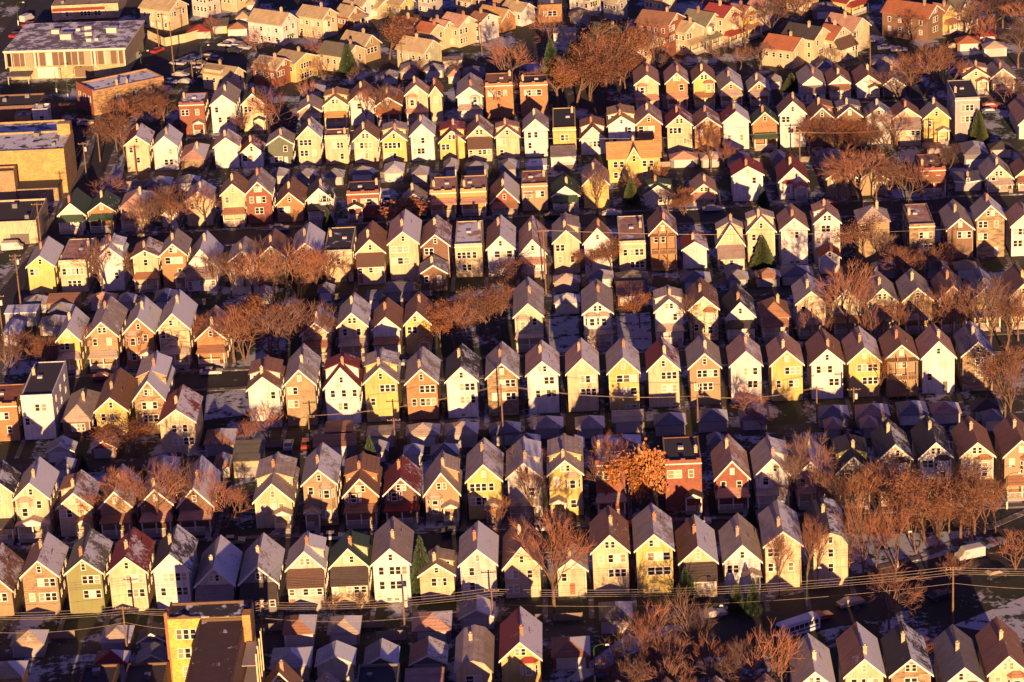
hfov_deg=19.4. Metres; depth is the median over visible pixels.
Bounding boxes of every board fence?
[48,630,74,638]
[126,180,146,186]
[147,30,197,46]
[192,298,205,304]
[255,623,283,630]
[265,439,282,446]
[334,292,351,299]
[361,618,385,627]
[374,172,384,177]
[375,629,407,640]
[413,290,431,295]
[452,617,460,623]
[478,429,487,435]
[501,614,543,621]
[525,426,531,432]
[552,611,582,620]
[554,164,574,170]
[643,421,653,427]
[660,161,670,166]
[713,278,726,284]
[801,156,815,161]
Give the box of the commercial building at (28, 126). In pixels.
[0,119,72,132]
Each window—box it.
[0,412,3,419]
[1,593,7,601]
[3,412,9,419]
[7,425,12,432]
[25,418,30,425]
[28,488,32,494]
[29,269,34,275]
[29,593,35,601]
[34,268,38,275]
[34,404,39,411]
[36,500,41,508]
[36,566,41,572]
[37,578,43,586]
[39,593,45,601]
[41,403,46,410]
[43,578,49,586]
[45,592,51,600]
[49,578,55,586]
[51,592,57,600]
[60,343,64,349]
[61,510,66,517]
[62,268,66,274]
[64,342,69,349]
[66,268,71,274]
[66,509,72,517]
[67,280,72,286]
[69,497,73,504]
[71,424,76,431]
[72,280,76,286]
[76,423,81,430]
[77,280,81,286]
[80,423,85,430]
[80,563,85,570]
[81,575,87,583]
[83,590,89,598]
[87,575,93,583]
[89,589,95,597]
[92,338,97,345]
[94,575,100,583]
[95,589,101,597]
[100,413,105,420]
[106,338,111,344]
[109,413,114,420]
[114,272,118,278]
[124,562,128,568]
[125,574,131,582]
[127,589,132,597]
[131,574,137,582]
[133,588,139,596]
[137,574,143,582]
[139,588,145,596]
[141,402,146,409]
[143,259,147,265]
[143,334,147,341]
[143,389,147,395]
[143,415,147,422]
[147,401,152,409]
[148,414,153,421]
[152,401,157,408]
[153,414,158,421]
[160,331,165,338]
[160,587,166,595]
[162,573,168,581]
[164,257,170,263]
[166,331,170,338]
[168,148,172,154]
[168,572,174,581]
[171,257,176,263]
[171,424,176,432]
[173,437,177,445]
[174,413,178,419]
[175,572,180,580]
[175,629,182,639]
[176,587,182,595]
[177,257,182,263]
[177,424,182,431]
[177,648,184,658]
[178,437,183,444]
[181,572,187,580]
[182,424,187,431]
[182,586,188,594]
[182,629,189,639]
[183,437,188,444]
[183,666,187,676]
[184,648,190,658]
[188,424,193,431]
[189,437,194,444]
[190,628,195,639]
[209,574,213,581]
[214,574,219,581]
[242,155,247,161]
[248,155,252,160]
[255,207,259,213]
[255,572,260,579]
[256,196,260,202]
[259,207,263,213]
[260,405,264,412]
[260,504,266,511]
[261,196,265,202]
[265,391,270,398]
[265,404,270,411]
[270,391,275,398]
[270,491,274,497]
[271,503,276,511]
[274,156,278,162]
[279,207,284,212]
[284,206,289,212]
[287,387,292,394]
[288,400,293,407]
[292,387,297,394]
[293,400,298,407]
[297,375,301,381]
[299,558,304,565]
[305,558,310,564]
[308,487,313,494]
[316,474,320,480]
[330,390,335,397]
[332,142,336,148]
[338,402,342,409]
[341,389,346,396]
[342,328,347,335]
[343,402,348,409]
[343,556,347,562]
[349,556,353,562]
[352,389,357,396]
[355,485,359,491]
[356,328,360,334]
[360,485,364,491]
[366,198,371,204]
[370,398,375,405]
[372,198,377,204]
[378,373,382,379]
[378,566,384,575]
[379,384,384,391]
[379,581,385,589]
[385,384,390,391]
[388,554,392,560]
[389,566,394,574]
[390,246,396,252]
[390,384,395,391]
[390,581,395,589]
[395,566,400,574]
[396,484,400,490]
[396,580,401,588]
[397,246,402,252]
[397,257,403,264]
[401,484,405,490]
[401,566,407,574]
[402,580,408,588]
[403,245,408,252]
[403,257,409,263]
[407,326,411,333]
[412,326,416,333]
[412,398,416,405]
[419,385,424,392]
[420,398,425,405]
[424,248,428,254]
[424,276,428,282]
[425,385,429,392]
[425,398,430,405]
[429,248,433,254]
[430,385,435,392]
[431,398,435,405]
[431,578,436,586]
[434,567,438,572]
[436,483,440,489]
[437,275,441,281]
[437,577,442,585]
[441,577,447,585]
[442,482,446,489]
[457,252,461,258]
[457,264,461,270]
[459,383,464,390]
[460,396,464,403]
[461,252,466,258]
[462,264,466,270]
[462,567,468,575]
[463,582,469,590]
[464,383,469,390]
[465,396,470,403]
[465,675,473,681]
[466,251,470,258]
[467,264,471,270]
[468,567,474,575]
[469,483,474,491]
[469,582,475,590]
[470,383,474,390]
[470,497,475,505]
[471,395,475,402]
[472,251,476,257]
[474,675,482,681]
[475,483,480,491]
[475,554,479,561]
[476,497,481,504]
[481,470,485,477]
[481,483,486,490]
[482,497,487,504]
[488,482,493,490]
[492,393,497,400]
[494,251,499,257]
[500,392,505,399]
[505,379,510,386]
[506,250,512,256]
[506,392,510,399]
[506,570,512,578]
[507,585,513,593]
[510,379,515,386]
[511,392,516,399]
[513,570,518,578]
[513,584,519,592]
[514,648,519,655]
[519,557,523,562]
[521,648,525,655]
[523,191,527,197]
[527,569,532,577]
[531,89,536,95]
[532,318,536,325]
[535,390,540,397]
[536,89,541,94]
[540,190,544,196]
[541,390,545,397]
[544,376,548,383]
[546,389,551,396]
[549,376,554,383]
[551,389,556,396]
[554,477,559,484]
[555,244,559,251]
[558,256,562,262]
[560,244,564,250]
[560,465,564,471]
[561,573,566,581]
[580,375,584,382]
[580,388,585,395]
[585,375,590,382]
[586,388,590,395]
[591,388,596,395]
[597,554,603,563]
[604,541,609,548]
[608,554,613,562]
[608,569,614,577]
[610,541,614,547]
[613,161,617,167]
[614,554,619,562]
[614,568,620,576]
[616,375,622,382]
[617,388,623,395]
[619,161,623,167]
[620,554,625,562]
[621,568,626,576]
[623,249,627,255]
[623,374,629,381]
[624,387,630,394]
[630,249,634,255]
[630,261,634,267]
[630,374,636,381]
[630,387,637,394]
[635,261,639,267]
[638,126,643,132]
[639,248,643,254]
[640,261,644,267]
[642,160,646,166]
[644,126,648,131]
[647,552,654,560]
[647,567,654,575]
[649,126,654,131]
[649,160,653,165]
[649,539,653,546]
[654,539,659,546]
[655,552,662,560]
[655,566,662,574]
[659,314,663,320]
[661,360,665,366]
[661,372,665,379]
[661,385,666,392]
[663,551,670,560]
[663,566,670,574]
[666,371,671,378]
[667,384,671,391]
[667,470,674,478]
[672,371,676,378]
[672,384,677,391]
[673,313,677,320]
[674,470,681,477]
[677,127,681,133]
[679,84,683,90]
[688,469,693,477]
[693,311,698,318]
[694,324,698,330]
[694,383,699,390]
[695,552,700,558]
[697,370,701,377]
[697,383,702,390]
[702,358,706,364]
[702,370,707,377]
[703,382,707,389]
[707,369,712,376]
[708,382,712,389]
[713,369,717,376]
[721,481,725,487]
[727,135,731,140]
[727,564,732,573]
[730,468,734,474]
[733,564,738,572]
[736,480,741,486]
[740,551,744,558]
[743,367,748,374]
[747,367,752,374]
[747,380,752,387]
[752,367,757,374]
[753,380,757,387]
[767,465,771,471]
[767,548,773,556]
[768,563,773,571]
[776,380,780,387]
[785,367,789,374]
[788,379,793,387]
[788,562,793,570]
[790,231,793,238]
[790,366,794,373]
[794,231,798,237]
[794,379,798,386]
[795,366,800,373]
[801,306,805,312]
[816,237,820,243]
[816,366,820,373]
[821,225,825,231]
[821,237,825,243]
[822,365,826,372]
[826,225,830,231]
[827,365,832,372]
[828,536,832,543]
[828,548,833,556]
[828,563,833,571]
[829,378,833,385]
[834,378,838,385]
[854,462,858,468]
[857,364,861,371]
[862,364,866,371]
[862,377,866,384]
[862,664,866,672]
[867,364,872,371]
[868,377,872,384]
[873,363,877,370]
[873,376,877,383]
[890,450,894,456]
[895,449,899,455]
[899,349,903,355]
[902,362,906,367]
[904,677,910,681]
[905,664,909,671]
[907,303,911,309]
[911,664,916,671]
[911,677,917,681]
[919,232,923,238]
[922,460,927,467]
[927,360,931,367]
[927,373,931,380]
[928,231,932,238]
[928,459,933,467]
[936,348,940,353]
[936,447,940,453]
[943,359,947,366]
[957,231,961,238]
[958,673,963,680]
[962,231,966,237]
[965,104,969,110]
[965,459,970,467]
[965,672,969,679]
[967,231,971,237]
[972,447,976,453]
[975,357,979,364]
[978,221,982,227]
[978,233,982,239]
[983,221,987,227]
[983,233,987,239]
[994,220,998,227]
[994,676,1000,681]
[1002,662,1007,669]
[1009,458,1014,466]
[1009,662,1013,669]
[1013,228,1017,234]
[1013,240,1017,246]
[1018,228,1022,234]
[1018,240,1022,246]
[1019,446,1023,452]
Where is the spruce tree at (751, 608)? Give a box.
[743,577,762,617]
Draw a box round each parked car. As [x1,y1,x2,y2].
[8,31,18,37]
[21,21,34,26]
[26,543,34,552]
[68,117,80,122]
[76,119,93,125]
[92,371,113,380]
[137,230,157,237]
[150,47,164,53]
[164,78,177,84]
[169,59,185,65]
[172,71,188,76]
[178,78,194,84]
[179,56,194,62]
[182,68,198,74]
[186,54,200,59]
[190,59,207,65]
[192,65,202,70]
[199,52,214,57]
[199,366,222,375]
[206,55,222,61]
[217,41,232,47]
[223,38,238,41]
[224,535,245,544]
[226,47,242,52]
[232,41,245,46]
[235,44,251,49]
[269,224,289,230]
[283,439,293,450]
[301,438,311,448]
[320,531,344,539]
[383,195,390,203]
[399,358,407,366]
[441,525,466,536]
[532,522,552,531]
[545,211,562,218]
[595,662,607,678]
[602,209,621,216]
[612,646,624,661]
[685,515,711,523]
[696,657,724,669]
[698,607,726,619]
[702,204,721,211]
[813,610,833,619]
[817,199,836,205]
[836,596,864,608]
[877,44,893,49]
[890,46,907,52]
[912,333,920,342]
[926,589,951,601]
[948,42,955,48]
[980,537,1006,548]
[981,107,999,114]
[981,568,1009,580]
[982,102,1000,107]
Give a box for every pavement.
[0,117,106,289]
[0,119,130,372]
[7,503,1023,549]
[27,331,1023,379]
[63,192,1023,237]
[70,350,1023,395]
[98,208,1008,251]
[154,93,1018,139]
[198,540,760,566]
[209,106,1008,150]
[638,510,1023,647]
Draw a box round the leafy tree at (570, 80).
[546,56,590,98]
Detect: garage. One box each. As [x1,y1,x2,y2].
[0,660,28,681]
[1,318,25,345]
[4,304,40,325]
[9,629,48,657]
[22,294,47,312]
[38,314,66,335]
[45,435,77,461]
[46,292,81,309]
[47,302,74,315]
[54,456,76,478]
[88,291,117,310]
[89,433,119,458]
[94,649,130,674]
[99,625,134,650]
[117,292,136,310]
[135,641,167,662]
[136,621,166,649]
[146,176,173,194]
[147,455,179,469]
[153,288,177,309]
[175,174,200,190]
[186,24,212,38]
[203,428,238,455]
[205,17,229,33]
[214,452,232,477]
[227,22,247,35]
[231,439,265,477]
[235,11,249,23]
[245,0,258,11]
[256,285,274,303]
[269,646,312,680]
[270,167,289,183]
[282,614,316,646]
[296,168,316,184]
[300,83,325,98]
[312,433,356,456]
[315,640,356,680]
[317,282,335,300]
[324,168,344,184]
[324,420,353,433]
[327,615,361,644]
[349,165,374,180]
[363,638,399,663]
[366,289,382,309]
[366,424,396,446]
[370,439,388,461]
[380,69,398,84]
[383,161,404,181]
[385,281,413,301]
[399,62,420,79]
[403,443,423,464]
[404,667,444,681]
[405,422,440,446]
[408,636,448,674]
[409,165,429,182]
[411,610,452,642]
[423,63,444,77]
[430,442,459,462]
[442,56,462,68]
[443,157,459,176]
[444,421,478,447]
[447,68,460,83]
[458,594,495,629]
[462,65,484,79]
[464,160,488,176]
[489,420,520,445]
[498,158,518,176]
[513,433,540,443]
[525,158,546,170]
[530,415,562,438]
[550,145,575,170]
[551,636,590,669]
[553,27,575,40]
[553,273,579,291]
[554,292,579,313]
[568,9,591,23]
[571,434,584,457]
[575,415,604,438]
[585,269,613,286]
[591,434,641,458]
[598,601,632,633]
[611,409,643,432]
[615,270,648,288]
[615,280,645,305]
[653,412,686,435]
[669,150,697,167]
[679,270,710,290]
[695,408,727,432]
[699,150,721,167]
[706,431,724,454]
[725,269,748,288]
[726,150,749,167]
[738,407,767,429]
[754,268,780,286]
[767,73,781,88]
[770,149,785,168]
[779,265,813,284]
[811,2,838,18]
[815,60,832,74]
[815,148,840,164]
[817,404,849,427]
[823,416,842,438]
[855,403,890,427]
[858,415,878,437]
[871,56,900,70]
[871,259,897,277]
[895,400,928,424]
[923,142,941,155]
[923,259,949,278]
[928,401,961,423]
[952,259,977,278]
[954,35,981,50]
[958,140,988,167]
[968,398,1004,420]
[973,29,996,43]
[979,408,1003,430]
[981,40,1007,56]
[987,140,1013,157]
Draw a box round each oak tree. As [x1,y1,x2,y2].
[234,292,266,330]
[371,195,435,220]
[601,448,651,519]
[629,437,672,502]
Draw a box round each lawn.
[103,151,125,190]
[203,389,244,420]
[549,316,579,355]
[563,621,695,681]
[616,313,651,352]
[789,480,1023,593]
[954,597,1023,638]
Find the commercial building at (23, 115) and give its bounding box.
[14,111,32,120]
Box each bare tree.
[0,330,23,383]
[0,336,32,369]
[2,328,36,364]
[28,331,54,361]
[43,346,63,360]
[50,103,79,118]
[70,236,114,291]
[73,125,89,145]
[75,491,100,529]
[78,323,94,348]
[87,174,130,196]
[91,470,134,498]
[95,467,148,511]
[99,97,137,138]
[103,124,134,157]
[104,474,151,529]
[113,251,134,286]
[122,328,158,349]
[123,87,159,121]
[123,199,159,233]
[124,195,163,236]
[125,456,187,525]
[131,99,164,126]
[139,183,207,235]
[140,191,181,228]
[147,463,190,508]
[150,84,179,108]
[150,94,178,124]
[158,327,192,348]
[161,198,198,230]
[163,456,215,517]
[182,183,221,229]
[187,247,228,277]
[187,467,233,502]
[192,313,209,334]
[192,323,199,338]
[203,12,224,36]
[203,303,252,362]
[204,481,247,528]
[206,249,252,298]
[215,319,235,341]
[216,304,275,363]
[220,296,294,356]
[221,250,264,286]
[223,485,253,525]
[225,113,251,134]
[226,248,277,294]
[233,299,261,332]
[233,418,263,439]
[239,406,283,440]
[240,31,275,53]
[245,86,298,131]
[247,98,278,128]
[247,304,308,358]
[251,56,282,88]
[251,238,265,252]
[253,239,313,286]
[258,248,304,301]
[260,239,327,298]
[265,297,308,345]
[267,300,336,344]
[269,407,296,431]
[293,247,333,295]
[297,77,318,98]
[299,36,322,55]
[299,309,337,345]
[301,247,351,282]
[304,0,320,5]
[308,57,336,80]
[310,305,341,343]
[321,594,346,615]
[328,256,355,283]
[345,590,374,614]
[346,63,364,85]
[352,87,376,118]
[367,82,401,122]
[403,60,425,77]
[408,14,421,26]
[429,310,446,346]
[433,299,478,345]
[443,61,463,70]
[471,292,500,333]
[478,280,514,333]
[480,79,518,102]
[482,38,535,72]
[482,505,508,533]
[489,494,521,529]
[502,447,546,477]
[506,504,597,613]
[510,462,551,521]
[513,71,531,87]
[527,55,589,104]
[529,7,564,44]
[566,41,616,100]
[578,167,610,214]
[583,432,635,466]
[585,333,608,353]
[585,451,621,507]
[591,655,623,681]
[597,626,638,678]
[607,656,650,681]
[612,39,634,84]
[620,172,642,185]
[621,600,675,666]
[622,654,698,681]
[624,622,670,681]
[625,24,653,42]
[630,611,658,656]
[639,22,683,69]
[645,626,692,679]
[649,165,670,177]
[656,189,677,211]
[657,51,681,68]
[660,584,718,660]
[672,186,695,212]
[675,291,700,340]
[676,604,715,659]
[688,631,733,680]
[689,655,746,681]
[694,127,725,171]
[701,0,729,8]
[704,40,731,67]
[714,141,739,177]
[719,618,807,681]
[720,636,766,681]
[729,6,759,47]
[730,45,749,73]
[731,386,771,414]
[744,42,778,70]
[748,408,776,435]
[753,0,789,32]
[754,0,810,30]
[766,534,794,594]
[770,631,801,681]
[772,453,808,508]
[779,429,827,464]
[781,0,817,22]
[794,121,828,152]
[795,515,830,595]
[796,306,841,342]
[805,469,848,503]
[806,441,838,496]
[812,257,878,334]
[812,524,838,589]
[814,285,841,336]
[815,141,896,207]
[815,476,857,509]
[817,123,852,150]
[819,48,845,64]
[819,156,856,199]
[823,155,861,204]
[824,464,873,516]
[827,223,853,249]
[837,469,885,533]
[838,273,884,328]
[840,126,876,151]
[841,514,867,576]
[843,486,885,576]
[849,456,908,524]
[854,308,889,341]
[859,505,895,572]
[861,152,901,200]
[863,68,921,99]
[863,107,888,141]
[863,128,887,152]
[865,501,911,571]
[866,229,899,259]
[866,558,932,629]
[867,465,911,530]
[868,124,916,151]
[870,301,898,335]
[871,156,906,207]
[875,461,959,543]
[877,108,913,150]
[878,469,930,537]
[879,245,916,279]
[880,245,932,274]
[880,297,909,327]
[883,153,930,203]
[888,50,926,97]
[893,497,940,554]
[896,9,933,42]
[900,248,925,269]
[903,41,958,96]
[904,161,934,197]
[904,288,943,333]
[910,474,953,538]
[912,248,943,278]
[913,44,953,96]
[914,242,960,271]
[920,491,961,547]
[924,637,934,655]
[928,143,966,184]
[928,282,972,343]
[928,458,1009,544]
[929,473,972,534]
[933,51,971,91]
[935,552,978,590]
[949,0,990,34]
[951,282,994,325]
[954,290,980,327]
[954,475,996,540]
[956,272,1018,344]
[963,0,1019,31]
[968,15,999,49]
[977,475,1002,534]
[981,364,998,397]
[982,74,1023,111]
[982,288,1023,354]
[988,527,1023,569]
[989,354,1023,411]
[992,0,1023,27]
[996,291,1023,340]
[998,18,1023,67]
[999,0,1023,39]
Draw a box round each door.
[10,233,29,243]
[10,317,32,325]
[14,646,41,657]
[39,305,46,312]
[42,326,61,335]
[44,428,49,437]
[49,451,71,461]
[51,312,67,315]
[58,469,70,478]
[74,66,93,76]
[91,302,102,310]
[94,448,114,458]
[104,643,125,650]
[119,664,124,674]
[121,303,131,310]
[140,641,163,648]
[149,186,167,194]
[156,302,167,309]
[178,183,195,190]
[197,32,206,38]
[207,445,231,455]
[212,26,224,33]
[217,467,227,477]
[229,29,245,35]
[236,467,256,477]
[237,19,247,23]
[247,5,254,11]
[260,295,270,303]
[273,176,285,183]
[286,635,310,646]
[294,670,305,680]
[299,177,312,184]
[303,91,320,97]
[320,293,331,300]
[321,669,350,680]
[328,177,341,184]
[330,446,346,456]
[331,634,356,644]
[352,174,371,180]
[369,300,378,309]
[369,437,392,446]
[376,452,384,461]
[383,77,395,84]
[386,173,401,181]
[388,292,410,301]
[402,72,416,79]
[407,456,419,464]
[410,436,434,446]
[412,175,426,182]
[413,663,442,667]
[417,631,446,642]
[425,71,441,77]
[445,61,460,68]
[446,170,455,175]
[449,437,473,447]
[450,76,458,83]
[463,618,491,628]
[467,169,485,174]
[484,586,489,596]
[493,435,514,445]
[500,169,516,176]
[527,166,544,169]
[535,429,559,438]
[554,162,572,170]
[556,33,572,40]
[556,283,576,291]
[556,657,585,668]
[557,304,577,313]
[570,583,574,593]
[572,16,588,22]
[579,429,600,438]
[589,279,610,286]
[603,621,628,633]
[616,422,640,432]
[620,296,642,304]
[658,425,682,435]
[674,159,693,167]
[685,282,693,289]
[700,421,724,431]
[703,160,718,167]
[730,280,745,288]
[743,420,764,429]
[759,278,777,286]
[770,82,779,88]
[786,276,801,284]
[817,11,833,18]
[819,68,829,74]
[819,157,826,164]
[822,418,846,427]
[828,430,838,438]
[864,428,875,437]
[877,417,885,424]
[878,270,893,277]
[902,415,924,424]
[927,149,939,153]
[927,270,937,278]
[935,414,957,423]
[943,381,946,390]
[958,270,973,278]
[960,43,977,50]
[966,159,984,167]
[976,412,980,420]
[979,36,994,43]
[986,421,1000,430]
[987,49,1003,56]
[993,149,1010,157]
[994,247,997,255]
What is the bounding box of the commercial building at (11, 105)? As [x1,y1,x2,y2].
[0,93,45,121]
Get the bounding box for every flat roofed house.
[0,383,24,440]
[20,360,69,439]
[59,237,97,292]
[178,92,209,136]
[324,127,350,163]
[324,226,356,281]
[346,178,381,221]
[429,176,457,217]
[454,220,484,277]
[460,174,487,216]
[485,69,514,117]
[519,74,548,115]
[521,169,547,210]
[552,106,576,154]
[594,433,626,517]
[617,215,645,270]
[662,435,703,515]
[902,203,934,259]
[915,153,946,195]
[947,79,979,140]
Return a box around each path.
[7,594,24,638]
[15,434,25,457]
[54,520,60,538]
[57,596,69,636]
[81,359,89,374]
[84,275,98,304]
[86,426,97,454]
[97,525,101,533]
[100,597,112,635]
[116,221,121,232]
[121,355,126,369]
[125,424,135,452]
[126,273,133,291]
[146,592,156,625]
[149,164,154,177]
[151,211,159,230]
[181,215,186,229]
[192,354,197,368]
[202,152,213,179]
[206,122,212,136]
[213,210,221,228]
[213,494,227,536]
[215,264,228,299]
[227,339,237,367]
[239,164,243,174]
[264,156,268,170]
[266,121,271,132]
[273,212,277,224]
[276,571,287,627]
[281,411,287,443]
[285,264,293,297]
[292,155,298,175]
[294,491,303,533]
[304,212,308,224]
[317,395,325,433]
[320,152,325,174]
[324,587,332,627]
[333,337,338,355]
[334,203,340,222]
[339,501,345,531]
[348,153,354,173]
[353,271,357,292]
[360,403,366,440]
[369,587,376,620]
[370,335,374,351]
[378,150,382,172]
[380,496,385,526]
[385,264,390,293]
[399,397,406,438]
[402,332,406,359]
[403,109,406,121]
[407,148,411,171]
[411,593,418,624]
[421,496,426,527]
[433,330,438,355]
[435,149,439,170]
[440,393,446,435]
[444,110,447,121]
[451,255,455,290]
[455,578,461,622]
[458,196,461,217]
[461,493,467,526]
[466,150,468,162]
[479,390,485,433]
[484,102,486,119]
[484,250,488,289]
[488,195,491,216]
[493,145,496,168]
[498,566,504,621]
[504,487,508,524]
[515,103,518,119]
[516,251,519,285]
[519,193,522,214]
[520,389,524,431]
[521,147,524,167]
[542,560,547,619]
[544,486,548,522]
[545,318,548,344]
[547,247,551,287]
[549,104,552,117]
[549,143,552,166]
[549,193,552,211]
[560,388,564,424]
[577,131,581,165]
[580,194,583,211]
[581,252,585,285]
[584,484,589,520]
[588,573,593,617]
[599,387,605,427]
[609,192,613,208]
[612,258,616,284]
[612,318,617,343]
[625,478,632,519]
[629,559,636,616]
[639,385,645,420]
[645,240,652,283]
[659,94,663,111]
[662,137,667,161]
[673,556,682,614]
[677,252,682,280]
[679,385,686,423]
[683,324,689,345]
[688,94,692,110]
[692,138,698,161]
[702,479,709,515]
[707,254,713,281]
[715,93,719,108]
[716,188,720,205]
[717,554,725,609]
[718,318,724,344]
[720,136,725,160]
[720,381,728,421]
[742,91,746,107]
[744,253,751,279]
[749,137,755,157]
[749,479,755,513]
[755,318,760,342]
[760,562,770,611]
[761,380,770,419]
[769,92,773,105]
[775,252,780,274]
[789,318,795,340]
[789,480,796,511]
[801,553,811,610]
[803,377,811,416]
[806,140,812,155]
[808,183,812,201]
[808,247,815,277]
[840,248,848,275]
[843,376,852,414]
[848,559,859,608]
[862,140,868,153]
[870,480,876,508]
[880,378,889,411]
[891,136,898,153]
[904,87,908,98]
[918,381,924,400]
[946,185,951,195]
[949,132,956,151]
[954,377,965,409]
[973,250,982,268]
[993,379,1004,406]
[1000,318,1006,331]
[1004,246,1012,266]
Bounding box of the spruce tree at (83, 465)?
[79,456,88,470]
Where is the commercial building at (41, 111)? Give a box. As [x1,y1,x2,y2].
[32,103,51,120]
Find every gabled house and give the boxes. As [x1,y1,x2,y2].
[0,459,20,545]
[0,542,24,615]
[12,456,59,542]
[19,532,68,614]
[25,236,63,293]
[55,306,89,374]
[56,469,100,540]
[57,187,92,234]
[63,528,112,613]
[86,296,127,372]
[87,190,120,233]
[93,367,137,434]
[96,233,129,290]
[98,463,141,538]
[106,527,155,611]
[122,296,161,366]
[124,123,154,171]
[131,237,163,293]
[132,350,174,433]
[138,0,188,30]
[138,456,182,537]
[151,124,182,170]
[151,524,197,610]
[156,289,197,369]
[157,384,203,451]
[159,228,191,292]
[161,199,183,226]
[176,455,221,537]
[184,179,216,225]
[185,229,223,290]
[192,0,220,17]
[194,535,242,601]
[195,305,232,367]
[200,59,245,89]
[209,81,241,132]
[213,128,241,167]
[220,0,246,11]
[220,171,248,227]
[227,236,259,285]
[238,532,284,612]
[239,134,265,166]
[240,85,267,133]
[244,167,276,222]
[246,7,298,45]
[246,355,286,427]
[251,52,291,87]
[252,451,299,533]
[257,228,290,284]
[264,658,301,681]
[266,126,295,165]
[275,176,307,221]
[276,46,318,82]
[283,343,321,425]
[285,530,328,611]
[290,222,325,283]
[295,2,338,38]
[296,116,323,164]
[297,94,323,125]
[299,305,334,362]
[300,442,342,532]
[305,174,335,222]
[315,39,366,71]
[315,670,339,681]
[322,86,349,128]
[323,351,363,422]
[328,528,372,610]
[335,1,369,29]
[336,292,371,361]
[339,28,381,62]
[341,0,377,20]
[342,451,382,530]
[348,79,375,125]
[352,119,380,162]
[355,220,388,284]
[362,347,401,421]
[370,516,413,602]
[371,297,403,357]
[372,0,388,18]
[374,85,403,125]
[380,119,408,161]
[382,454,422,528]
[386,0,415,18]
[387,209,422,279]
[395,33,443,70]
[399,12,420,38]
[401,182,427,215]
[403,291,433,353]
[404,76,429,124]
[404,346,440,419]
[409,114,435,160]
[413,19,446,49]
[417,545,456,600]
[418,0,442,17]
[421,215,451,277]
[423,450,461,526]
[428,14,453,47]
[428,77,443,120]
[438,118,466,159]
[441,10,477,47]
[444,343,479,417]
[454,624,494,681]
[456,0,485,15]
[456,72,483,121]
[458,520,498,599]
[465,437,503,524]
[466,114,493,161]
[469,7,499,42]
[481,2,517,32]
[485,341,519,415]
[486,215,515,275]
[490,172,519,214]
[491,0,524,6]
[494,118,520,157]
[499,606,542,681]
[500,0,536,26]
[502,514,541,597]
[505,436,542,521]
[513,276,543,352]
[518,215,546,278]
[522,108,548,156]
[525,340,559,413]
[547,433,583,522]
[551,173,579,212]
[552,212,580,273]
[555,541,587,595]
[565,338,599,411]
[569,0,600,15]
[579,114,606,154]
[581,158,609,207]
[581,279,613,348]
[582,216,612,271]
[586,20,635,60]
[589,505,630,594]
[601,0,627,20]
[605,337,640,409]
[606,103,636,141]
[606,135,661,182]
[632,28,668,65]
[632,62,659,109]
[632,503,674,592]
[634,6,685,57]
[635,101,662,151]
[642,174,673,204]
[644,0,676,11]
[645,336,680,407]
[647,205,677,272]
[652,284,684,346]
[662,676,672,681]
[663,61,688,110]
[664,104,692,151]
[675,17,708,56]
[675,514,718,596]
[680,230,707,268]
[684,6,723,49]
[685,277,719,340]
[685,333,721,405]
[689,172,716,205]
[690,60,715,108]
[692,105,721,150]
[703,0,748,46]
[708,675,724,681]
[710,434,750,514]
[714,213,745,270]
[716,67,743,107]
[718,512,762,596]
[720,101,749,148]
[722,283,756,342]
[726,332,762,402]
[729,0,764,40]
[729,155,764,200]
[744,206,776,265]
[745,71,770,105]
[746,0,773,32]
[750,104,778,150]
[750,434,790,511]
[756,673,775,681]
[758,499,802,588]
[760,31,805,68]
[766,330,804,400]
[775,153,808,201]
[776,92,806,147]
[776,203,809,264]
[781,20,829,64]
[786,0,818,17]
[787,633,835,681]
[789,431,827,509]
[791,273,826,338]
[796,63,825,103]
[805,328,844,398]
[805,497,849,586]
[806,96,835,146]
[810,198,841,263]
[816,242,841,273]
[821,152,857,196]
[822,10,871,51]
[822,20,858,62]
[824,64,851,101]
[826,273,862,337]
[830,431,871,509]
[831,0,871,15]
[833,96,863,145]
[836,621,885,681]
[841,325,881,396]
[851,62,880,99]
[854,154,888,195]
[862,270,898,335]
[863,98,891,144]
[870,418,913,507]
[877,62,904,96]
[878,324,918,399]
[880,0,944,41]
[880,621,933,681]
[890,98,921,145]
[895,268,933,333]
[910,414,953,502]
[915,322,956,393]
[919,97,950,144]
[930,266,967,332]
[931,624,985,681]
[932,0,961,35]
[939,199,974,258]
[946,0,980,32]
[950,170,982,190]
[950,415,995,502]
[953,321,994,391]
[959,60,989,94]
[963,266,1001,331]
[970,192,1006,257]
[975,616,1023,681]
[978,152,1013,192]
[986,57,1015,92]
[993,412,1023,500]
[1000,263,1023,328]
[1004,200,1023,255]
[1008,92,1023,138]
[1009,153,1023,190]
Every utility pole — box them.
[0,295,5,359]
[9,254,20,303]
[31,202,41,241]
[78,142,87,178]
[97,133,100,161]
[115,605,129,649]
[133,146,138,174]
[152,20,160,46]
[165,21,174,72]
[191,60,193,86]
[253,601,267,652]
[301,415,314,450]
[387,418,399,454]
[396,43,405,63]
[402,593,407,629]
[452,135,461,174]
[480,25,484,57]
[484,588,498,627]
[494,384,506,450]
[537,229,548,293]
[691,395,703,430]
[794,131,804,161]
[810,386,822,421]
[847,387,860,426]
[865,39,874,66]
[945,566,960,624]
[947,228,958,259]
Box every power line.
[0,609,116,615]
[0,611,123,617]
[35,622,124,632]
[257,589,480,602]
[266,605,489,621]
[267,595,497,608]
[291,593,493,607]
[310,385,496,415]
[331,591,488,604]
[332,385,500,414]
[459,132,792,138]
[473,132,791,138]
[489,570,944,592]
[493,583,953,605]
[494,572,952,594]
[501,385,652,397]
[502,567,944,589]
[502,574,954,596]
[507,385,685,396]
[545,229,936,234]
[553,229,940,234]

